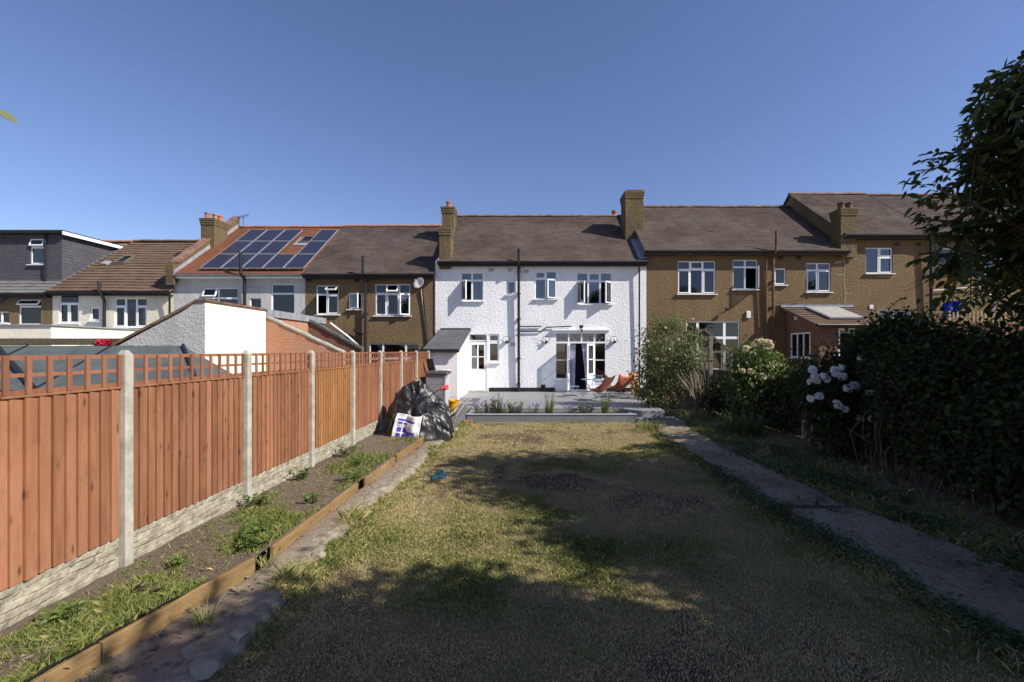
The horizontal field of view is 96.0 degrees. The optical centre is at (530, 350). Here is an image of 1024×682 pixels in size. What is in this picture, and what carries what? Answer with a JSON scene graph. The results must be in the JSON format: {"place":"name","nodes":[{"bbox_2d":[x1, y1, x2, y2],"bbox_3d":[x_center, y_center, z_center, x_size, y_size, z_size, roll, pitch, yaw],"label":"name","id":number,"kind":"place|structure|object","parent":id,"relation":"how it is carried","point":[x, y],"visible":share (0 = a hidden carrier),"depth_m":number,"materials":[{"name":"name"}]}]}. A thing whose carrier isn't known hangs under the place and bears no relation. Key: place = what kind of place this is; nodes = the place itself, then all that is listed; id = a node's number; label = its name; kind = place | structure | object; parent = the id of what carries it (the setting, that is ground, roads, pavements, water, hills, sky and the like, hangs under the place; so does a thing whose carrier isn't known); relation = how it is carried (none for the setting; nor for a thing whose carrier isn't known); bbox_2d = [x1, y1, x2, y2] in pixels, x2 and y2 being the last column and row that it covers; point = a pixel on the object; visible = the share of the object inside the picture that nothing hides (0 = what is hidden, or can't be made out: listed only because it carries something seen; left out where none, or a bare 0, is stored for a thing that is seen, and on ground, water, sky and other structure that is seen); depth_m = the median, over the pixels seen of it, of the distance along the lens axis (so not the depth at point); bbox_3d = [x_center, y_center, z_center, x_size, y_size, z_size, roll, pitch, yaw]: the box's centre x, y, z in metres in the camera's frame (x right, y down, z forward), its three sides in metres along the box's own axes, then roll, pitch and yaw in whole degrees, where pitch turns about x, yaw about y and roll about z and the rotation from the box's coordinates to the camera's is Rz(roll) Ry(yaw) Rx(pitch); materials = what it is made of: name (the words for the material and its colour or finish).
{"place":"outdoors","nodes":[
{"label":"outdoors","id":0,"kind":"place"},
{"bbox_2d":[0,434,423,681],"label":"weeds","id":1,"kind":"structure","parent":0,"point":[101,619],"depth_m":3.91,"materials":[{"name":"green plant"}]},
{"bbox_2d":[0,404,466,680],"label":"flower bed","id":2,"kind":"object","parent":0,"point":[288,493],"visible":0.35,"depth_m":5.00,"materials":[{"name":"brown soil"}]},
{"bbox_2d":[40,600,88,625],"bbox_3d":[-3.633,2.045,3.591,0.293,0.134,0.191,0,0,0],"label":"weed","id":3,"kind":"object","parent":2,"relation":"on","point":[69,607],"visible":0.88,"depth_m":3.60,"materials":[{"name":"green plant"}]},
{"bbox_2d":[23,578,210,681],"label":"membrane","id":4,"kind":"object","parent":2,"relation":"on","point":[47,666],"visible":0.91,"depth_m":3.25,"materials":[{"name":"black paint"}]},
{"bbox_2d":[135,578,161,594],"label":"weed","id":5,"kind":"object","parent":2,"relation":"on","point":[140,586],"visible":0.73,"depth_m":3.98,"materials":[{"name":"plant"}]},
{"bbox_2d":[167,553,190,568],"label":"weed","id":6,"kind":"object","parent":2,"relation":"on","point":[179,560],"visible":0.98,"depth_m":4.49,"materials":[{"name":"green plant"}]},
{"bbox_2d":[241,491,270,505],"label":"weed","id":7,"kind":"object","parent":2,"relation":"on","point":[247,497],"visible":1,"depth_m":6.27,"materials":[{"name":"green plant"}]},
{"bbox_2d":[235,522,277,550],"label":"weed","id":8,"kind":"object","parent":2,"relation":"on","point":[249,541],"visible":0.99,"depth_m":4.91,"materials":[{"name":"green plant"}]},
{"bbox_2d":[239,516,275,538],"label":"weed","id":9,"kind":"object","parent":2,"relation":"on","point":[263,528],"visible":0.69,"depth_m":5.24,"materials":[{"name":"green plant"}]},
{"bbox_2d":[425,370,451,404],"bbox_3d":[-3.383,1.499,16.920,0.805,1.502,0.960,0,0,0],"label":"storage box","id":10,"kind":"object","parent":2,"relation":"on","point":[436,380],"visible":0.62,"depth_m":16.51,"materials":[{"name":"grey plastic"}]},
{"bbox_2d":[72,408,470,681],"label":"side path","id":11,"kind":"structure","parent":0,"point":[167,652],"depth_m":3.72,"materials":[{"name":"grey concrete"}]},
{"bbox_2d":[30,644,100,681],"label":"edging board","id":12,"kind":"object","parent":11,"relation":"on","point":[82,661],"visible":0.88,"depth_m":3.13,"materials":[{"name":"brown wood"}]},
{"bbox_2d":[70,662,123,681],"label":"grass tuft","id":13,"kind":"object","parent":11,"relation":"on","point":[94,679],"visible":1,"depth_m":3.06,"materials":[{"name":"green plant"}]},
{"bbox_2d":[98,557,254,662],"bbox_3d":[-2.933,2.190,3.978,0.048,0.219,1.395,0,0,12],"label":"edging board","id":14,"kind":"object","parent":11,"relation":"on","point":[124,638],"visible":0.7,"depth_m":3.80,"materials":[{"name":"brown wood"}]},
{"bbox_2d":[178,645,199,659],"bbox_3d":[-2.500,2.232,3.375,0.141,0.099,0.121,0,0,-3],"label":"rock","id":15,"kind":"object","parent":11,"relation":"on","point":[186,652],"visible":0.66,"depth_m":3.36,"materials":[{"name":"stone"}]},
{"bbox_2d":[179,592,228,628],"bbox_3d":[-2.682,2.130,3.764,0.427,0.240,0.443,0,0,-34],"label":"grass tuft","id":16,"kind":"object","parent":11,"relation":"on","point":[199,620],"visible":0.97,"depth_m":3.76,"materials":[{"name":"green plant"}]},
{"bbox_2d":[0,436,430,681],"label":"dry litter","id":17,"kind":"object","parent":11,"relation":"on","point":[129,665],"visible":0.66,"depth_m":3.75,"materials":[{"name":"brown plant"}]},
{"bbox_2d":[270,483,357,558],"bbox_3d":[-2.772,2.200,6.150,0.034,0.201,2.400,0,0,0],"label":"edging board","id":18,"kind":"object","parent":11,"relation":"on","point":[283,543],"visible":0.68,"depth_m":5.78,"materials":[{"name":"brown wood"}]},
{"bbox_2d":[364,457,394,485],"bbox_3d":[-2.711,2.197,8.350,0.034,0.206,1.502,0,0,2],"label":"edging board","id":19,"kind":"object","parent":11,"relation":"on","point":[373,475],"visible":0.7,"depth_m":8.19,"materials":[{"name":"brown wood"}]},
{"bbox_2d":[396,437,423,461],"bbox_3d":[-2.666,2.197,10.300,0.034,0.206,2.003,0,0,2],"label":"edging board","id":20,"kind":"object","parent":11,"relation":"on","point":[415,445],"visible":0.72,"depth_m":10.19,"materials":[{"name":"brown wood"}]},
{"bbox_2d":[0,0,1023,239],"label":"sky","id":21,"kind":"structure","parent":0,"point":[136,119],"materials":[{"name":"blue"}]},
{"bbox_2d":[459,392,664,416],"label":"patio","id":22,"kind":"structure","parent":0,"point":[565,400],"depth_m":18.01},
{"bbox_2d":[586,374,615,400],"bbox_3d":[2.723,1.438,18.001,0.936,1.016,0.807,0,0,-18],"label":"butterfly chair","id":23,"kind":"object","parent":22,"relation":"on","point":[604,385],"visible":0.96,"depth_m":18.10,"materials":[{"name":"leather"}]},
{"bbox_2d":[609,374,632,397],"bbox_3d":[3.722,1.438,19.197,0.807,1.016,0.936,0,0,-28],"label":"butterfly chair","id":24,"kind":"object","parent":22,"relation":"on","point":[621,383],"visible":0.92,"depth_m":18.95,"materials":[{"name":"fabric"}]},
{"bbox_2d":[211,397,1023,681],"bbox_3d":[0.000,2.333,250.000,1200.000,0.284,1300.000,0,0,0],"label":"lawn","id":25,"kind":"structure","parent":0,"point":[543,479],"depth_m":4.53,"materials":[{"name":"green plant"}]},
{"bbox_2d":[0,338,121,344],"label":"garage","id":26,"kind":"structure","parent":25,"relation":"on","point":[47,341],"depth_m":14.90,"materials":[{"name":"white paint"}]},
{"bbox_2d":[0,230,132,323],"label":"terraced house","id":27,"kind":"structure","parent":25,"relation":"on","point":[35,265],"depth_m":22.60,"materials":[{"name":"grey tile"}]},
{"bbox_2d":[16,300,40,323],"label":"window","id":28,"kind":"structure","parent":27,"relation":"in","point":[28,314],"depth_m":21.97,"materials":[{"name":"plastic"}]},
{"bbox_2d":[26,239,43,264],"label":"dormer window","id":29,"kind":"structure","parent":27,"relation":"in","point":[37,248],"depth_m":22.65,"materials":[{"name":"plastic"}]},
{"bbox_2d":[0,324,138,345],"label":"flat roofed extension","id":30,"kind":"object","parent":25,"relation":"on","point":[36,331],"visible":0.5,"depth_m":17.43,"materials":[{"name":"white paint"}]},
{"bbox_2d":[0,343,231,399],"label":"felt roofed shed","id":31,"kind":"structure","parent":25,"relation":"on","point":[18,367],"depth_m":8.94,"materials":[{"name":"black paint"}]},
{"bbox_2d":[44,239,199,328],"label":"terraced house","id":32,"kind":"structure","parent":25,"relation":"on","point":[126,286],"depth_m":21.98,"materials":[{"name":"brown tile"}]},
{"bbox_2d":[55,296,79,323],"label":"window","id":33,"kind":"structure","parent":32,"relation":"in","point":[69,305],"depth_m":21.97,"materials":[{"name":"plastic"}]},
{"bbox_2d":[87,307,100,321],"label":"window","id":34,"kind":"structure","parent":32,"relation":"in","point":[95,311],"depth_m":21.95,"materials":[{"name":"plastic"}]},
{"bbox_2d":[111,298,146,327],"bbox_3d":[-19.010,-1.780,21.968,1.661,1.429,0.355,0,0,0],"label":"window","id":35,"kind":"structure","parent":32,"relation":"in","point":[130,312],"depth_m":21.97,"materials":[{"name":"plastic"}]},
{"bbox_2d":[0,350,429,631],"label":"garden fence","id":36,"kind":"object","parent":25,"relation":"on","point":[96,481],"visible":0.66,"depth_m":4.79,"materials":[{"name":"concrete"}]},
{"bbox_2d":[112,299,325,373],"bbox_3d":[-11.090,0.480,17.800,2.820,4.040,8.100,0,0,0],"label":"extension","id":37,"kind":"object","parent":25,"relation":"on","point":[202,326],"visible":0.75,"depth_m":14.35,"materials":[{"name":"white paint"}]},
{"bbox_2d":[165,212,342,314],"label":"terraced house","id":38,"kind":"structure","parent":25,"relation":"on","point":[190,280],"depth_m":21.93,"materials":[{"name":"tile"}]},
{"bbox_2d":[200,254,236,269],"bbox_3d":[-15.137,-4.319,22.413,0.965,0.110,1.600,0,36,0],"label":"solar panel","id":39,"kind":"object","parent":38,"relation":"on","point":[217,261],"visible":1,"depth_m":22.34,"materials":[{"name":"glass"}]},
{"bbox_2d":[202,288,237,303],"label":"window","id":40,"kind":"structure","parent":38,"relation":"in","point":[230,295],"depth_m":21.95,"materials":[{"name":"plastic"}]},
{"bbox_2d":[219,241,252,253],"bbox_3d":[-15.137,-5.275,23.733,0.965,0.110,1.600,0,36,0],"label":"solar panel","id":41,"kind":"object","parent":38,"relation":"on","point":[235,247],"visible":0.96,"depth_m":23.69,"materials":[{"name":"glass"}]},
{"bbox_2d":[220,254,256,269],"bbox_3d":[-14.152,-4.319,22.413,0.965,0.110,1.600,0,36,0],"label":"solar panel","id":42,"kind":"object","parent":38,"relation":"on","point":[233,263],"visible":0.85,"depth_m":22.34,"materials":[{"name":"glass"}]},
{"bbox_2d":[236,230,266,240],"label":"solar panel","id":43,"kind":"object","parent":38,"relation":"on","point":[251,235],"visible":0.96,"depth_m":24.99,"materials":[{"name":"glass"}]},
{"bbox_2d":[238,241,271,253],"bbox_3d":[-14.152,-5.275,23.733,0.965,0.110,1.600,0,36,0],"label":"solar panel","id":44,"kind":"object","parent":38,"relation":"attached to","point":[255,247],"visible":0.92,"depth_m":23.69,"materials":[{"name":"glass"}]},
{"bbox_2d":[242,254,275,269],"bbox_3d":[-13.168,-4.319,22.413,0.965,0.110,1.600,0,36,0],"label":"solar panel","id":45,"kind":"object","parent":38,"relation":"on","point":[259,261],"visible":0.93,"depth_m":22.34,"materials":[{"name":"glass"}]},
{"bbox_2d":[254,230,283,240],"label":"solar panel","id":46,"kind":"object","parent":38,"relation":"on","point":[269,235],"visible":0.96,"depth_m":24.99,"materials":[{"name":"glass"}]},
{"bbox_2d":[258,241,290,253],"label":"solar panel","id":47,"kind":"object","parent":38,"relation":"on","point":[274,247],"visible":0.96,"depth_m":23.69,"materials":[{"name":"glass"}]},
{"bbox_2d":[262,254,295,269],"bbox_3d":[-12.182,-4.319,22.413,0.965,0.110,1.600,0,36,0],"label":"solar panel","id":48,"kind":"object","parent":38,"relation":"on","point":[278,261],"visible":1,"depth_m":22.34,"materials":[{"name":"glass"}]},
{"bbox_2d":[272,284,293,312],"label":"window","id":49,"kind":"structure","parent":38,"relation":"in","point":[282,294],"depth_m":21.97,"materials":[{"name":"plastic"}]},
{"bbox_2d":[273,230,302,240],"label":"solar panel","id":50,"kind":"object","parent":38,"relation":"on","point":[287,235],"visible":0.96,"depth_m":24.99,"materials":[{"name":"glass"}]},
{"bbox_2d":[283,254,315,269],"bbox_3d":[-11.197,-4.319,22.413,0.965,0.110,1.600,0,36,0],"label":"solar panel","id":51,"kind":"object","parent":38,"relation":"on","point":[299,261],"visible":1,"depth_m":22.34,"materials":[{"name":"glass"}]},
{"bbox_2d":[297,241,327,254],"bbox_3d":[-11.197,-5.275,23.733,0.965,0.110,1.600,0,36,0],"label":"solar panel","id":52,"kind":"object","parent":38,"relation":"on","point":[312,247],"visible":0.96,"depth_m":23.69,"materials":[{"name":"glass"}]},
{"bbox_2d":[310,230,337,240],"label":"solar panel","id":53,"kind":"object","parent":38,"relation":"on","point":[324,235],"visible":0.96,"depth_m":24.99,"materials":[{"name":"glass"}]},
{"bbox_2d":[168,427,458,681],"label":"path edge","id":54,"kind":"object","parent":25,"relation":"on","point":[221,645],"visible":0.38,"depth_m":4.04,"materials":[{"name":"grey concrete"}]},
{"bbox_2d":[188,651,219,681],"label":"rock","id":55,"kind":"object","parent":54,"relation":"on","point":[203,665],"visible":0.94,"depth_m":3.20,"materials":[{"name":"stone"}]},
{"bbox_2d":[229,624,250,643],"bbox_3d":[-2.273,2.224,3.618,0.138,0.096,0.178,0,0,24],"label":"rock","id":56,"kind":"object","parent":54,"relation":"on","point":[240,633],"visible":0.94,"depth_m":3.59,"materials":[{"name":"stone"}]},
{"bbox_2d":[451,399,471,424],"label":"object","id":57,"kind":"object","parent":54,"relation":"on","point":[460,415],"visible":0.81,"depth_m":14.13,"materials":[{"name":"concrete"}]},
{"bbox_2d":[266,316,363,374],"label":"brick outhouse","id":58,"kind":"structure","parent":25,"relation":"on","point":[282,337],"depth_m":17.00,"materials":[{"name":"brick"}]},
{"bbox_2d":[204,420,475,681],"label":"edge grass","id":59,"kind":"structure","parent":25,"relation":"on","point":[294,581],"depth_m":4.43,"materials":[{"name":"plant"}]},
{"bbox_2d":[301,224,441,364],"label":"terraced house","id":60,"kind":"structure","parent":25,"relation":"on","point":[363,291],"depth_m":21.91,"materials":[{"name":"brick"}]},
{"bbox_2d":[314,285,339,314],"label":"window","id":61,"kind":"structure","parent":60,"relation":"in","point":[332,300],"depth_m":21.95,"materials":[{"name":"plastic"}]},
{"bbox_2d":[346,293,362,309],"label":"window","id":62,"kind":"structure","parent":60,"relation":"in","point":[353,297],"depth_m":21.81,"materials":[{"name":"plastic"}]},
{"bbox_2d":[373,284,411,316],"bbox_3d":[-6.555,-2.388,21.831,1.813,1.550,0.358,0,0,0],"label":"window","id":63,"kind":"structure","parent":60,"relation":"in","point":[386,303],"depth_m":21.97,"materials":[{"name":"plastic"}]},
{"bbox_2d":[370,344,418,364],"bbox_3d":[-6.479,0.806,21.967,2.512,2.280,0.355,0,0,0],"label":"window","id":64,"kind":"structure","parent":60,"relation":"in","point":[373,347],"depth_m":21.97,"materials":[{"name":"plastic"}]},
{"bbox_2d":[385,381,454,442],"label":"black rubbish bags","id":65,"kind":"object","parent":25,"relation":"on","point":[416,398],"visible":0.66,"depth_m":11.75,"materials":[{"name":"black plastic"}]},
{"bbox_2d":[391,413,421,437],"bbox_3d":[-3.041,1.922,11.292,0.735,0.733,0.276,0,0,17],"label":"printed sack","id":66,"kind":"object","parent":65,"relation":"on","point":[405,425],"visible":0.89,"depth_m":11.30,"materials":[{"name":"white plastic"}]},
{"bbox_2d":[435,201,648,397],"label":"terraced house","id":67,"kind":"structure","parent":25,"relation":"on","point":[525,284],"depth_m":21.90,"materials":[{"name":"white paint"}]},
{"bbox_2d":[423,328,470,399],"bbox_3d":[-3.543,0.616,20.056,1.447,3.369,3.711,0,0,0],"label":"lean to","id":68,"kind":"object","parent":67,"relation":"attached to","point":[447,348],"visible":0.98,"depth_m":19.01,"materials":[{"name":"paint"}]},
{"bbox_2d":[459,273,484,301],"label":"window","id":69,"kind":"structure","parent":67,"relation":"in","point":[478,277],"depth_m":21.95,"materials":[{"name":"plastic"}]},
{"bbox_2d":[470,343,486,389],"bbox_3d":[-2.480,0.752,21.938,0.830,2.236,0.095,0,0,0],"label":"back door","id":70,"kind":"structure","parent":67,"relation":"in","point":[477,376],"depth_m":21.94,"materials":[{"name":"plastic"}]},
{"bbox_2d":[534,271,557,299],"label":"window","id":71,"kind":"structure","parent":67,"relation":"in","point":[545,278],"depth_m":21.95,"materials":[{"name":"plastic"}]},
{"bbox_2d":[555,332,605,390],"bbox_3d":[2.380,0.522,21.975,2.449,2.777,0.270,0,0,0],"label":"french window","id":72,"kind":"structure","parent":67,"relation":"in","point":[560,383],"depth_m":21.90,"materials":[{"name":"plastic"}]},
{"bbox_2d":[585,344,593,389],"bbox_3d":[2.792,0.762,21.666,0.095,2.176,0.590,0,0,42],"label":"french door","id":73,"kind":"structure","parent":67,"relation":"in","point":[590,347],"depth_m":21.67,"materials":[{"name":"plastic"}]},
{"bbox_2d":[575,273,613,304],"bbox_3d":[3.026,-2.936,21.765,1.813,1.550,0.491,0,0,0],"label":"window","id":74,"kind":"structure","parent":67,"relation":"in","point":[580,284],"depth_m":21.87,"materials":[{"name":"plastic"}]},
{"bbox_2d":[466,410,636,421],"bbox_3d":[0.665,2.208,15.070,5.410,0.385,0.980,0,0,0],"label":"planter","id":75,"kind":"object","parent":25,"relation":"on","point":[549,417],"visible":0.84,"depth_m":14.60,"materials":[{"name":"concrete"}]},
{"bbox_2d":[625,310,710,415],"bbox_3d":[4.749,0.486,15.902,3.045,3.771,2.653,0,0,0],"label":"flowering bush","id":76,"kind":"object","parent":25,"relation":"on","point":[682,356],"visible":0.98,"depth_m":15.63,"materials":[{"name":"green plant"}]},
{"bbox_2d":[672,329,732,400],"bbox_3d":[6.906,0.730,18.700,1.611,3.140,2.400,0,0,0],"label":"greenhouse","id":77,"kind":"object","parent":25,"relation":"on","point":[718,345],"visible":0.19,"depth_m":17.86,"materials":[{"name":"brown wood"}]},
{"bbox_2d":[707,337,713,410],"bbox_3d":[6.401,0.875,16.400,0.200,2.750,0.160,0,0,0],"label":"fence post","id":78,"kind":"object","parent":25,"relation":"on","point":[710,354],"visible":0.64,"depth_m":16.35,"materials":[{"name":"grey wood"}]},
{"bbox_2d":[689,373,746,417],"bbox_3d":[6.629,1.607,14.999,2.247,2.089,2.558,0,0,-17],"label":"dark shrub","id":79,"kind":"object","parent":25,"relation":"on","point":[720,404],"visible":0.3,"depth_m":15.31,"materials":[{"name":"green plant"}]},
{"bbox_2d":[612,190,851,395],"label":"terraced house","id":80,"kind":"structure","parent":25,"relation":"on","point":[730,275],"depth_m":21.91,"materials":[{"name":"brown brick"}]},
{"bbox_2d":[676,261,717,294],"bbox_3d":[7.893,-3.453,21.967,1.935,1.611,0.355,0,0,0],"label":"window","id":81,"kind":"structure","parent":80,"relation":"in","point":[694,277],"depth_m":21.97,"materials":[{"name":"plastic"}]},
{"bbox_2d":[686,321,738,370],"bbox_3d":[8.669,0.273,21.900,2.695,3.345,0.220,0,0,0],"label":"window","id":82,"kind":"structure","parent":80,"relation":"in","point":[727,332],"depth_m":21.97,"materials":[{"name":"plastic"}]},
{"bbox_2d":[731,260,759,289],"bbox_3d":[10.205,-3.590,21.775,1.326,1.459,0.739,0,0,0],"label":"window","id":83,"kind":"structure","parent":80,"relation":"in","point":[739,266],"depth_m":21.97,"materials":[{"name":"plastic"}]},
{"bbox_2d":[775,268,788,285],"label":"window","id":84,"kind":"structure","parent":80,"relation":"in","point":[779,272],"depth_m":21.97,"materials":[{"name":"plastic"}]},
{"bbox_2d":[805,263,833,292],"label":"window","id":85,"kind":"structure","parent":80,"relation":"in","point":[822,270],"depth_m":21.95,"materials":[{"name":"plastic"}]},
{"bbox_2d":[711,408,777,435],"bbox_3d":[5.666,1.827,12.186,1.967,0.747,1.669,0,0,40],"label":"agapanthus","id":86,"kind":"object","parent":25,"relation":"on","point":[742,424],"visible":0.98,"depth_m":12.06,"materials":[{"name":"green plant"}]},
{"bbox_2d":[717,331,791,425],"bbox_3d":[6.654,0.916,13.479,2.339,2.961,2.170,0,0,0],"label":"flowering bush","id":87,"kind":"object","parent":25,"relation":"on","point":[750,376],"visible":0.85,"depth_m":13.04,"materials":[{"name":"green plant"}]},
{"bbox_2d":[757,358,819,435],"bbox_3d":[6.892,1.337,12.203,1.496,2.286,2.627,0,0,0],"label":"ivy clump","id":88,"kind":"object","parent":25,"relation":"on","point":[779,421],"visible":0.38,"depth_m":12.18,"materials":[{"name":"green plant"}]},
{"bbox_2d":[766,336,878,462],"bbox_3d":[6.471,1.081,9.805,2.481,2.798,1.921,0,0,0],"label":"white rose","id":89,"kind":"object","parent":25,"relation":"on","point":[827,407],"visible":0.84,"depth_m":9.45,"materials":[{"name":"green plant"}]},
{"bbox_2d":[685,363,963,483],"bbox_3d":[6.860,1.375,11.595,0.104,1.850,15.213,0,0,-3],"label":"boundary fence","id":90,"kind":"object","parent":25,"relation":"on","point":[723,373],"visible":0.14,"depth_m":12.83,"materials":[{"name":"brown wood"}]},
{"bbox_2d":[780,305,878,375],"bbox_3d":[13.559,0.216,20.448,3.414,4.768,2.936,0,0,0],"label":"brick lean to","id":91,"kind":"object","parent":25,"relation":"on","point":[807,326],"visible":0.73,"depth_m":20.30,"materials":[{"name":"brick"}]},
{"bbox_2d":[789,332,810,358],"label":"window","id":92,"kind":"structure","parent":91,"relation":"in","point":[804,338],"depth_m":20.78,"materials":[{"name":"plastic"}]},
{"bbox_2d":[641,422,1023,679],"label":"path border grass","id":93,"kind":"structure","parent":25,"relation":"on","point":[882,576],"depth_m":4.50,"materials":[{"name":"green plant"}]},
{"bbox_2d":[783,192,939,347],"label":"terraced house","id":94,"kind":"structure","parent":25,"relation":"on","point":[883,243],"depth_m":21.90,"materials":[{"name":"brown brick"}]},
{"bbox_2d":[864,248,895,273],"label":"window","id":95,"kind":"structure","parent":94,"relation":"in","point":[878,260],"depth_m":21.97,"materials":[{"name":"plastic"}]},
{"bbox_2d":[818,297,1023,524],"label":"hedge","id":96,"kind":"object","parent":25,"relation":"on","point":[946,403],"visible":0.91,"depth_m":6.99,"materials":[{"name":"green plant"}]},
{"bbox_2d":[866,193,1023,329],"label":"terraced house","id":97,"kind":"structure","parent":25,"relation":"on","point":[897,203],"depth_m":22.94,"materials":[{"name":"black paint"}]},
{"bbox_2d":[897,50,1023,349],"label":"cherry tree","id":98,"kind":"object","parent":25,"relation":"on","point":[987,192],"visible":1,"depth_m":6.30,"materials":[{"name":"green plant"}]},
{"bbox_2d":[947,311,1023,335],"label":"trellis fence","id":99,"kind":"object","parent":25,"relation":"on","point":[969,315],"visible":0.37,"depth_m":15.51,"materials":[{"name":"beige wood"}]},
{"bbox_2d":[647,420,849,507],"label":"garden path","id":100,"kind":"structure","parent":0,"point":[680,429],"depth_m":8.53,"materials":[{"name":"grey concrete"}]},
{"bbox_2d":[634,419,665,430],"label":"weed tuft","id":101,"kind":"object","parent":100,"relation":"on","point":[654,427],"visible":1,"depth_m":12.92,"materials":[{"name":"green plant"}]},
{"bbox_2d":[795,494,851,512],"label":"grass tuft","id":102,"kind":"object","parent":100,"relation":"on","point":[831,507],"visible":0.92,"depth_m":6.56,"materials":[{"name":"green plant"}]},
{"bbox_2d":[669,414,1023,586],"bbox_3d":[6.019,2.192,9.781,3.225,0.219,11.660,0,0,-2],"label":"verge grass","id":103,"kind":"structure","parent":0,"point":[703,430],"depth_m":7.25,"materials":[{"name":"green plant"}]},
{"bbox_2d":[787,508,1023,643],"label":"garden path","id":104,"kind":"structure","parent":0,"point":[972,574],"depth_m":4.84,"materials":[{"name":"grey concrete"}]},
{"bbox_2d":[660,426,1023,628],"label":"path litter","id":105,"kind":"object","parent":104,"relation":"on","point":[969,593],"visible":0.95,"depth_m":5.07,"materials":[{"name":"brown plant"}]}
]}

